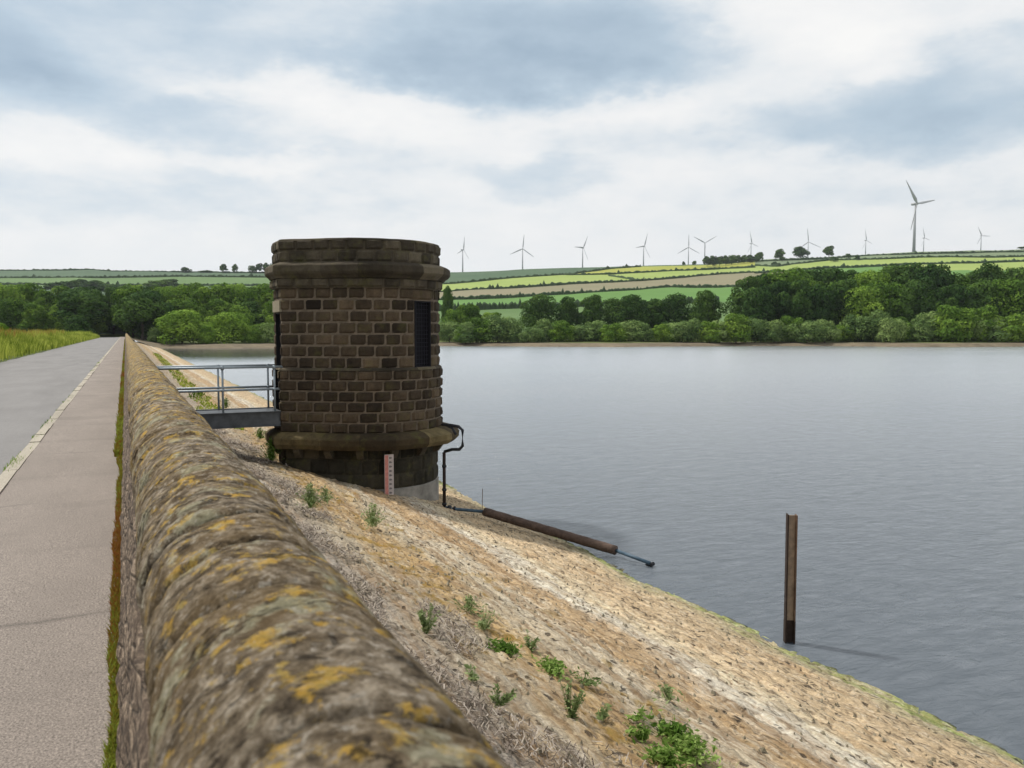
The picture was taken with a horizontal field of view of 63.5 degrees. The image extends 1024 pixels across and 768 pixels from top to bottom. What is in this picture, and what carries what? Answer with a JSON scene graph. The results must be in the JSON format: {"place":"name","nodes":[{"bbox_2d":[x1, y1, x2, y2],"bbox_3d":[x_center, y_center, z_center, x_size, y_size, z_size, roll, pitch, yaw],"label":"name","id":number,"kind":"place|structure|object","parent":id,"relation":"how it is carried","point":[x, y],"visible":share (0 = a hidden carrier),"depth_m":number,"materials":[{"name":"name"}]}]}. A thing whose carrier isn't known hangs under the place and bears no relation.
{"place":"outdoors","nodes":[
{"label":"outdoors","id":0,"kind":"place"},
{"bbox_2d":[0,327,100,361],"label":"verge grass","id":1,"kind":"structure","parent":0,"point":[18,345],"depth_m":75.43,"materials":[{"name":"green plant"}]},
{"bbox_2d":[0,337,119,474],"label":"road","id":2,"kind":"structure","parent":0,"point":[36,389],"depth_m":26.77,"materials":[{"name":"grey asphalt"}]},
{"bbox_2d":[0,338,119,492],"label":"kerb","id":3,"kind":"structure","parent":2,"relation":"on","point":[6,475],"depth_m":12.56,"materials":[{"name":"stone"}]},
{"bbox_2d":[0,337,124,767],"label":"path","id":4,"kind":"structure","parent":0,"point":[57,503],"depth_m":5.37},
{"bbox_2d":[100,339,124,767],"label":"wall foot grass","id":5,"kind":"structure","parent":4,"relation":"on","point":[111,747],"depth_m":4.95,"materials":[{"name":"green plant"}]},
{"bbox_2d":[153,352,243,429],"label":"slope grass","id":6,"kind":"structure","parent":0,"point":[200,395],"depth_m":42.03,"materials":[{"name":"green plant"}]},
{"bbox_2d":[0,249,1023,347],"bbox_3d":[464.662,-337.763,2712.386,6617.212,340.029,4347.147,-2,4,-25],"label":"hills","id":7,"kind":"structure","parent":0,"point":[723,293],"depth_m":888.08,"materials":[{"name":"green plant"}]},
{"bbox_2d":[0,297,27,330],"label":"broadleaf tree","id":8,"kind":"object","parent":7,"relation":"on","point":[11,316],"visible":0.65,"depth_m":264.38,"materials":[{"name":"green plant"}]},
{"bbox_2d":[0,283,28,327],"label":"broadleaf tree","id":9,"kind":"object","parent":7,"relation":"on","point":[9,291],"visible":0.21,"depth_m":276.52,"materials":[{"name":"green plant"}]},
{"bbox_2d":[12,282,43,303],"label":"broadleaf tree","id":10,"kind":"object","parent":7,"relation":"on","point":[29,290],"visible":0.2,"depth_m":287.03,"materials":[{"name":"green plant"}]},
{"bbox_2d":[14,303,48,331],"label":"broadleaf tree","id":11,"kind":"object","parent":7,"relation":"on","point":[35,318],"visible":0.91,"depth_m":262.51,"materials":[{"name":"green plant"}]},
{"bbox_2d":[32,289,57,330],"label":"broadleaf tree","id":12,"kind":"object","parent":7,"relation":"on","point":[45,299],"visible":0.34,"depth_m":280.74,"materials":[{"name":"green plant"}]},
{"bbox_2d":[51,290,102,325],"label":"broadleaf tree","id":13,"kind":"object","parent":7,"relation":"on","point":[83,305],"visible":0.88,"depth_m":241.00,"materials":[{"name":"green plant"}]},
{"bbox_2d":[61,317,96,333],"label":"thicket bush","id":14,"kind":"object","parent":7,"relation":"on","point":[75,324],"visible":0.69,"depth_m":235.50,"materials":[{"name":"green plant"}]},
{"bbox_2d":[107,286,142,340],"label":"broadleaf tree","id":15,"kind":"object","parent":7,"relation":"on","point":[122,293],"visible":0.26,"depth_m":258.32,"materials":[{"name":"green plant"}]},
{"bbox_2d":[0,268,263,272],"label":"hedge","id":16,"kind":"object","parent":7,"relation":"on","point":[33,269],"visible":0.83,"depth_m":1178.76,"materials":[{"name":"green plant"}]},
{"bbox_2d":[0,273,265,277],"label":"hedge","id":17,"kind":"object","parent":7,"relation":"on","point":[164,275],"visible":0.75,"depth_m":1047.01,"materials":[{"name":"green plant"}]},
{"bbox_2d":[112,291,173,339],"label":"broadleaf tree","id":18,"kind":"object","parent":7,"relation":"on","point":[148,305],"visible":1,"depth_m":247.22,"materials":[{"name":"green plant"}]},
{"bbox_2d":[159,285,195,332],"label":"broadleaf tree","id":19,"kind":"object","parent":7,"relation":"on","point":[171,294],"visible":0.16,"depth_m":285.84,"materials":[{"name":"green plant"}]},
{"bbox_2d":[153,309,209,344],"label":"bright bush","id":20,"kind":"object","parent":7,"relation":"on","point":[174,322],"visible":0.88,"depth_m":241.86,"materials":[{"name":"green plant"}]},
{"bbox_2d":[163,298,205,340],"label":"broadleaf tree","id":21,"kind":"object","parent":7,"relation":"on","point":[184,304],"visible":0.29,"depth_m":280.30,"materials":[{"name":"green plant"}]},
{"bbox_2d":[190,284,227,321],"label":"broadleaf tree","id":22,"kind":"object","parent":7,"relation":"on","point":[205,295],"visible":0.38,"depth_m":284.83,"materials":[{"name":"green plant"}]},
{"bbox_2d":[201,298,231,333],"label":"broadleaf tree","id":23,"kind":"object","parent":7,"relation":"on","point":[217,305],"visible":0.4,"depth_m":279.74,"materials":[{"name":"green plant"}]},
{"bbox_2d":[197,311,249,343],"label":"bright bush","id":24,"kind":"object","parent":7,"relation":"on","point":[228,324],"visible":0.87,"depth_m":246.46,"materials":[{"name":"green plant"}]},
{"bbox_2d":[227,285,264,320],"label":"broadleaf tree","id":25,"kind":"object","parent":7,"relation":"on","point":[248,294],"visible":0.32,"depth_m":285.94,"materials":[{"name":"green plant"}]},
{"bbox_2d":[240,325,261,342],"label":"bright bush","id":26,"kind":"object","parent":7,"relation":"on","point":[247,335],"visible":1,"depth_m":248.42,"materials":[{"name":"green plant"}]},
{"bbox_2d":[438,321,459,341],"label":"willow bush","id":27,"kind":"object","parent":7,"relation":"on","point":[447,328],"visible":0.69,"depth_m":274.45,"materials":[{"name":"green plant"}]},
{"bbox_2d":[452,321,478,343],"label":"willow bush","id":28,"kind":"object","parent":7,"relation":"on","point":[467,327],"visible":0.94,"depth_m":266.35,"materials":[{"name":"green plant"}]},
{"bbox_2d":[469,316,499,342],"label":"willow bush","id":29,"kind":"object","parent":7,"relation":"on","point":[477,321],"visible":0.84,"depth_m":267.61,"materials":[{"name":"green plant"}]},
{"bbox_2d":[481,314,524,342],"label":"willow bush","id":30,"kind":"object","parent":7,"relation":"on","point":[500,325],"visible":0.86,"depth_m":268.47,"materials":[{"name":"green plant"}]},
{"bbox_2d":[517,293,562,330],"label":"broadleaf tree","id":31,"kind":"object","parent":7,"relation":"on","point":[536,310],"visible":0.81,"depth_m":296.00,"materials":[{"name":"green plant"}]},
{"bbox_2d":[442,264,640,283],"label":"hedge","id":32,"kind":"object","parent":7,"relation":"on","point":[551,274],"visible":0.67,"depth_m":1027.49,"materials":[{"name":"green plant"}]},
{"bbox_2d":[547,320,575,341],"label":"willow bush","id":33,"kind":"object","parent":7,"relation":"on","point":[561,331],"visible":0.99,"depth_m":268.94,"materials":[{"name":"green plant"}]},
{"bbox_2d":[552,296,579,326],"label":"broadleaf tree","id":34,"kind":"object","parent":7,"relation":"on","point":[568,309],"visible":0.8,"depth_m":298.64,"materials":[{"name":"green plant"}]},
{"bbox_2d":[439,296,719,310],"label":"hedge","id":35,"kind":"object","parent":7,"relation":"on","point":[486,306],"visible":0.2,"depth_m":492.90,"materials":[{"name":"green plant"}]},
{"bbox_2d":[574,294,603,326],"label":"broadleaf tree","id":36,"kind":"object","parent":7,"relation":"on","point":[593,306],"visible":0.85,"depth_m":296.58,"materials":[{"name":"green plant"}]},
{"bbox_2d":[439,284,739,299],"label":"hedge","id":37,"kind":"object","parent":7,"relation":"on","point":[562,292],"visible":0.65,"depth_m":690.34,"materials":[{"name":"green plant"}]},
{"bbox_2d":[584,320,607,341],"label":"willow bush","id":38,"kind":"object","parent":7,"relation":"on","point":[596,325],"visible":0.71,"depth_m":271.90,"materials":[{"name":"green plant"}]},
{"bbox_2d":[440,268,772,291],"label":"hedge","id":39,"kind":"object","parent":7,"relation":"on","point":[577,282],"visible":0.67,"depth_m":865.37,"materials":[{"name":"green plant"}]},
{"bbox_2d":[597,323,627,341],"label":"willow bush","id":40,"kind":"object","parent":7,"relation":"on","point":[614,332],"visible":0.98,"depth_m":266.10,"materials":[{"name":"green plant"}]},
{"bbox_2d":[599,297,635,324],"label":"broadleaf tree","id":41,"kind":"object","parent":7,"relation":"on","point":[610,308],"visible":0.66,"depth_m":300.50,"materials":[{"name":"green plant"}]},
{"bbox_2d":[612,294,655,323],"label":"broadleaf tree","id":42,"kind":"object","parent":7,"relation":"on","point":[632,304],"visible":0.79,"depth_m":295.60,"materials":[{"name":"green plant"}]},
{"bbox_2d":[563,264,755,274],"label":"hedge","id":43,"kind":"object","parent":7,"relation":"on","point":[687,269],"visible":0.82,"depth_m":1052.78,"materials":[{"name":"green plant"}]},
{"bbox_2d":[651,292,693,329],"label":"broadleaf tree","id":44,"kind":"object","parent":7,"relation":"on","point":[673,310],"visible":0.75,"depth_m":295.60,"materials":[{"name":"green plant"}]},
{"bbox_2d":[677,318,703,342],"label":"willow bush","id":45,"kind":"object","parent":7,"relation":"on","point":[695,324],"visible":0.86,"depth_m":268.37,"materials":[{"name":"green plant"}]},
{"bbox_2d":[687,290,729,323],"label":"broadleaf tree","id":46,"kind":"object","parent":7,"relation":"on","point":[705,307],"visible":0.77,"depth_m":292.24,"materials":[{"name":"green plant"}]},
{"bbox_2d":[696,321,724,342],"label":"willow bush","id":47,"kind":"object","parent":7,"relation":"on","point":[709,331],"visible":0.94,"depth_m":267.44,"materials":[{"name":"green plant"}]},
{"bbox_2d":[721,313,754,342],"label":"willow bush","id":48,"kind":"object","parent":7,"relation":"on","point":[737,324],"visible":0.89,"depth_m":268.20,"materials":[{"name":"green plant"}]},
{"bbox_2d":[725,275,773,315],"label":"broadleaf tree","id":49,"kind":"object","parent":7,"relation":"on","point":[736,296],"visible":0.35,"depth_m":295.18,"materials":[{"name":"green plant"}]},
{"bbox_2d":[739,318,771,341],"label":"willow bush","id":50,"kind":"object","parent":7,"relation":"on","point":[758,325],"visible":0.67,"depth_m":271.45,"materials":[{"name":"green plant"}]},
{"bbox_2d":[739,285,775,339],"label":"broadleaf tree","id":51,"kind":"object","parent":7,"relation":"on","point":[757,303],"visible":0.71,"depth_m":282.65,"materials":[{"name":"green plant"}]},
{"bbox_2d":[760,319,787,342],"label":"willow bush","id":52,"kind":"object","parent":7,"relation":"on","point":[773,331],"visible":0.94,"depth_m":271.17,"materials":[{"name":"green plant"}]},
{"bbox_2d":[764,280,801,323],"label":"broadleaf tree","id":53,"kind":"object","parent":7,"relation":"on","point":[779,289],"visible":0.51,"depth_m":285.80,"materials":[{"name":"green plant"}]},
{"bbox_2d":[762,266,815,311],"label":"broadleaf tree","id":54,"kind":"object","parent":7,"relation":"on","point":[792,275],"visible":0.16,"depth_m":294.61,"materials":[{"name":"green plant"}]},
{"bbox_2d":[781,279,816,338],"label":"broadleaf tree","id":55,"kind":"object","parent":7,"relation":"on","point":[799,296],"visible":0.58,"depth_m":283.21,"materials":[{"name":"green plant"}]},
{"bbox_2d":[783,320,824,342],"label":"willow bush","id":56,"kind":"object","parent":7,"relation":"on","point":[808,335],"visible":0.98,"depth_m":267.79,"materials":[{"name":"green plant"}]},
{"bbox_2d":[804,284,840,324],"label":"broadleaf tree","id":57,"kind":"object","parent":7,"relation":"on","point":[822,297],"visible":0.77,"depth_m":281.65,"materials":[{"name":"green plant"}]},
{"bbox_2d":[810,319,842,342],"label":"willow bush","id":58,"kind":"object","parent":7,"relation":"on","point":[829,328],"visible":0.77,"depth_m":269.73,"materials":[{"name":"green plant"}]},
{"bbox_2d":[814,266,849,288],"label":"broadleaf tree","id":59,"kind":"object","parent":7,"relation":"on","point":[831,276],"visible":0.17,"depth_m":294.61,"materials":[{"name":"green plant"}]},
{"bbox_2d":[828,278,861,324],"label":"broadleaf tree","id":60,"kind":"object","parent":7,"relation":"on","point":[842,287],"visible":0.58,"depth_m":284.58,"materials":[{"name":"green plant"}]},
{"bbox_2d":[839,313,877,341],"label":"willow bush","id":61,"kind":"object","parent":7,"relation":"on","point":[858,323],"visible":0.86,"depth_m":272.55,"materials":[{"name":"green plant"}]},
{"bbox_2d":[836,286,887,339],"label":"broadleaf tree","id":62,"kind":"object","parent":7,"relation":"on","point":[862,304],"visible":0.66,"depth_m":280.60,"materials":[{"name":"green plant"}]},
{"bbox_2d":[717,250,1023,263],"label":"hedge","id":63,"kind":"object","parent":7,"relation":"on","point":[912,253],"visible":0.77,"depth_m":1152.30,"materials":[{"name":"green plant"}]},
{"bbox_2d":[849,269,892,294],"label":"broadleaf tree","id":64,"kind":"object","parent":7,"relation":"on","point":[869,276],"visible":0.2,"depth_m":294.45,"materials":[{"name":"green plant"}]},
{"bbox_2d":[855,310,889,341],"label":"willow bush","id":65,"kind":"object","parent":7,"relation":"on","point":[873,315],"visible":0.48,"depth_m":272.06,"materials":[{"name":"green plant"}]},
{"bbox_2d":[860,280,907,318],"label":"broadleaf tree","id":66,"kind":"object","parent":7,"relation":"on","point":[882,286],"visible":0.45,"depth_m":282.36,"materials":[{"name":"green plant"}]},
{"bbox_2d":[754,258,1023,272],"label":"hedge","id":67,"kind":"object","parent":7,"relation":"on","point":[843,265],"visible":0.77,"depth_m":977.72,"materials":[{"name":"green plant"}]},
{"bbox_2d":[755,254,1023,266],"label":"hedge","id":68,"kind":"object","parent":7,"relation":"on","point":[905,257],"visible":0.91,"depth_m":1081.70,"materials":[{"name":"green plant"}]},
{"bbox_2d":[874,317,909,342],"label":"willow bush","id":69,"kind":"object","parent":7,"relation":"on","point":[889,328],"visible":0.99,"depth_m":265.14,"materials":[{"name":"green plant"}]},
{"bbox_2d":[881,263,914,286],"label":"broadleaf tree","id":70,"kind":"object","parent":7,"relation":"on","point":[899,274],"visible":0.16,"depth_m":297.54,"materials":[{"name":"green plant"}]},
{"bbox_2d":[888,285,918,324],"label":"broadleaf tree","id":71,"kind":"object","parent":7,"relation":"on","point":[909,308],"visible":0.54,"depth_m":282.63,"materials":[{"name":"green plant"}]},
{"bbox_2d":[903,322,935,341],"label":"willow bush","id":72,"kind":"object","parent":7,"relation":"on","point":[923,330],"visible":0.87,"depth_m":268.83,"materials":[{"name":"green plant"}]},
{"bbox_2d":[904,275,943,318],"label":"broadleaf tree","id":73,"kind":"object","parent":7,"relation":"on","point":[921,287],"visible":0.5,"depth_m":284.48,"materials":[{"name":"green plant"}]},
{"bbox_2d":[912,263,955,292],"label":"broadleaf tree","id":74,"kind":"object","parent":7,"relation":"on","point":[939,273],"visible":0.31,"depth_m":294.82,"materials":[{"name":"green plant"}]},
{"bbox_2d":[917,286,960,319],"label":"broadleaf tree","id":75,"kind":"object","parent":7,"relation":"on","point":[941,293],"visible":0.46,"depth_m":282.31,"materials":[{"name":"green plant"}]},
{"bbox_2d":[930,304,979,341],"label":"willow bush","id":76,"kind":"object","parent":7,"relation":"on","point":[951,329],"visible":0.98,"depth_m":266.23,"materials":[{"name":"green plant"}]},
{"bbox_2d":[938,284,981,313],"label":"broadleaf tree","id":77,"kind":"object","parent":7,"relation":"on","point":[962,297],"visible":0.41,"depth_m":282.24,"materials":[{"name":"green plant"}]},
{"bbox_2d":[958,305,1003,341],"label":"willow bush","id":78,"kind":"object","parent":7,"relation":"on","point":[984,314],"visible":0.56,"depth_m":270.33,"materials":[{"name":"green plant"}]},
{"bbox_2d":[968,281,1002,317],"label":"broadleaf tree","id":79,"kind":"object","parent":7,"relation":"on","point":[984,292],"visible":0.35,"depth_m":284.34,"materials":[{"name":"green plant"}]},
{"bbox_2d":[968,260,1010,284],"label":"broadleaf tree","id":80,"kind":"object","parent":7,"relation":"on","point":[989,271],"visible":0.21,"depth_m":300.87,"materials":[{"name":"green plant"}]},
{"bbox_2d":[973,317,1013,341],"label":"willow bush","id":81,"kind":"object","parent":7,"relation":"on","point":[994,332],"visible":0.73,"depth_m":267.76,"materials":[{"name":"green plant"}]},
{"bbox_2d":[981,277,1023,319],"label":"broadleaf tree","id":82,"kind":"object","parent":7,"relation":"on","point":[1004,288],"visible":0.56,"depth_m":283.20,"materials":[{"name":"green plant"}]},
{"bbox_2d":[994,313,1023,341],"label":"willow bush","id":83,"kind":"object","parent":7,"relation":"on","point":[1015,327],"visible":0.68,"depth_m":267.17,"materials":[{"name":"green plant"}]},
{"bbox_2d":[0,0,1023,341],"label":"sky","id":84,"kind":"structure","parent":0,"point":[140,135],"materials":[{"name":"white"}]},
{"bbox_2d":[134,341,1023,767],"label":"dam slope","id":85,"kind":"structure","parent":0,"point":[920,735],"depth_m":9.59,"materials":[{"name":"stone"}]},
{"bbox_2d":[115,333,511,767],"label":"parapet wall","id":86,"kind":"structure","parent":85,"relation":"on","point":[254,632],"depth_m":1.71,"materials":[{"name":"stone"}]},
{"bbox_2d":[264,237,458,500],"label":"valve tower","id":87,"kind":"structure","parent":85,"relation":"on","point":[359,380],"depth_m":18.86,"materials":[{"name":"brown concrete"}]},
{"bbox_2d":[157,364,282,428],"bbox_3d":[-6.759,0.269,18.916,2.850,1.403,1.100,-2,4,-25],"label":"footbridge","id":88,"kind":"object","parent":87,"relation":"attached to","point":[223,418],"visible":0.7,"depth_m":18.83,"materials":[{"name":"paint"}]},
{"bbox_2d":[384,454,393,494],"bbox_3d":[-2.837,2.059,18.916,0.211,0.930,0.229,-2,4,-25],"label":"gauge board","id":89,"kind":"object","parent":87,"relation":"attached to","point":[389,472],"visible":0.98,"depth_m":18.82,"materials":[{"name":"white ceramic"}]},
{"bbox_2d":[414,301,430,366],"bbox_3d":[-2.221,-1.172,19.546,0.629,1.560,0.436,-4,5,-47],"label":"window","id":90,"kind":"structure","parent":87,"relation":"in","point":[422,309],"depth_m":19.61,"materials":[{"name":"metal"}]},
{"bbox_2d":[416,603,441,633],"bbox_3d":[-0.817,2.252,7.979,0.247,0.326,0.146,2,4,23],"label":"weed plant","id":91,"kind":"object","parent":85,"relation":"on","point":[426,626],"visible":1,"depth_m":7.97,"materials":[{"name":"green plant"}]},
{"bbox_2d":[213,429,656,767],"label":"dry reed litter","id":92,"kind":"object","parent":85,"relation":"on","point":[473,719],"visible":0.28,"depth_m":7.56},
{"bbox_2d":[485,637,532,659],"bbox_3d":[-0.063,2.550,8.071,0.432,0.122,0.882,-2,4,-25],"label":"weed plant","id":93,"kind":"object","parent":85,"relation":"on","point":[502,645],"visible":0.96,"depth_m":8.03,"materials":[{"name":"green plant"}]},
{"bbox_2d":[441,423,654,565],"bbox_3d":[0.650,2.369,17.885,5.313,2.833,0.625,2,4,29],"label":"water pipe","id":94,"kind":"object","parent":85,"relation":"on","point":[602,546],"visible":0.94,"depth_m":18.09,"materials":[{"name":"black metal"}]},
{"bbox_2d":[533,653,579,679],"bbox_3d":[0.402,2.647,7.759,0.449,0.129,0.779,-2,4,-25],"label":"weed plant","id":95,"kind":"object","parent":85,"relation":"on","point":[553,666],"visible":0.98,"depth_m":7.72,"materials":[{"name":"green plant"}]},
{"bbox_2d":[558,677,585,717],"bbox_3d":[0.499,2.517,6.579,0.189,0.301,0.328,-2,4,-25],"label":"weed plant","id":96,"kind":"object","parent":85,"relation":"on","point":[576,701],"visible":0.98,"depth_m":6.58,"materials":[{"name":"green plant"}]},
{"bbox_2d":[218,427,982,767],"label":"stone chips","id":97,"kind":"object","parent":85,"relation":"on","point":[458,663],"visible":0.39,"depth_m":9.52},
{"bbox_2d":[622,717,651,743],"bbox_3d":[0.965,2.758,6.597,0.313,0.118,0.177,2,4,34],"label":"weed plant","id":98,"kind":"object","parent":85,"relation":"on","point":[643,734],"visible":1,"depth_m":6.54,"materials":[{"name":"green plant"}]},
{"bbox_2d":[632,737,694,767],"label":"weed plant","id":99,"kind":"object","parent":85,"relation":"on","point":[665,756],"visible":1,"depth_m":6.05,"materials":[{"name":"green plant"}]},
{"bbox_2d":[642,709,718,757],"bbox_3d":[1.289,2.816,6.686,0.534,0.154,0.895,-2,4,-25],"label":"weed plant","id":100,"kind":"object","parent":85,"relation":"on","point":[677,728],"visible":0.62,"depth_m":6.69,"materials":[{"name":"green plant"}]},
{"bbox_2d":[658,727,738,767],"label":"weed plant","id":101,"kind":"object","parent":85,"relation":"on","point":[690,746],"visible":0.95,"depth_m":6.39,"materials":[{"name":"green plant"}]},
{"bbox_2d":[140,342,1023,763],"bbox_3d":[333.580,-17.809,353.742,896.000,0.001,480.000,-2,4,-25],"label":"water","id":102,"kind":"structure","parent":0,"point":[892,478],"depth_m":26.15,"materials":[{"name":"grey liquid"}]},
{"bbox_2d":[783,513,797,643],"bbox_3d":[4.173,3.512,12.441,0.150,3.151,0.124,0,4,6],"label":"steel post","id":103,"kind":"object","parent":102,"relation":"in","point":[789,626],"visible":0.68,"depth_m":12.38,"materials":[{"name":"brown metal"}]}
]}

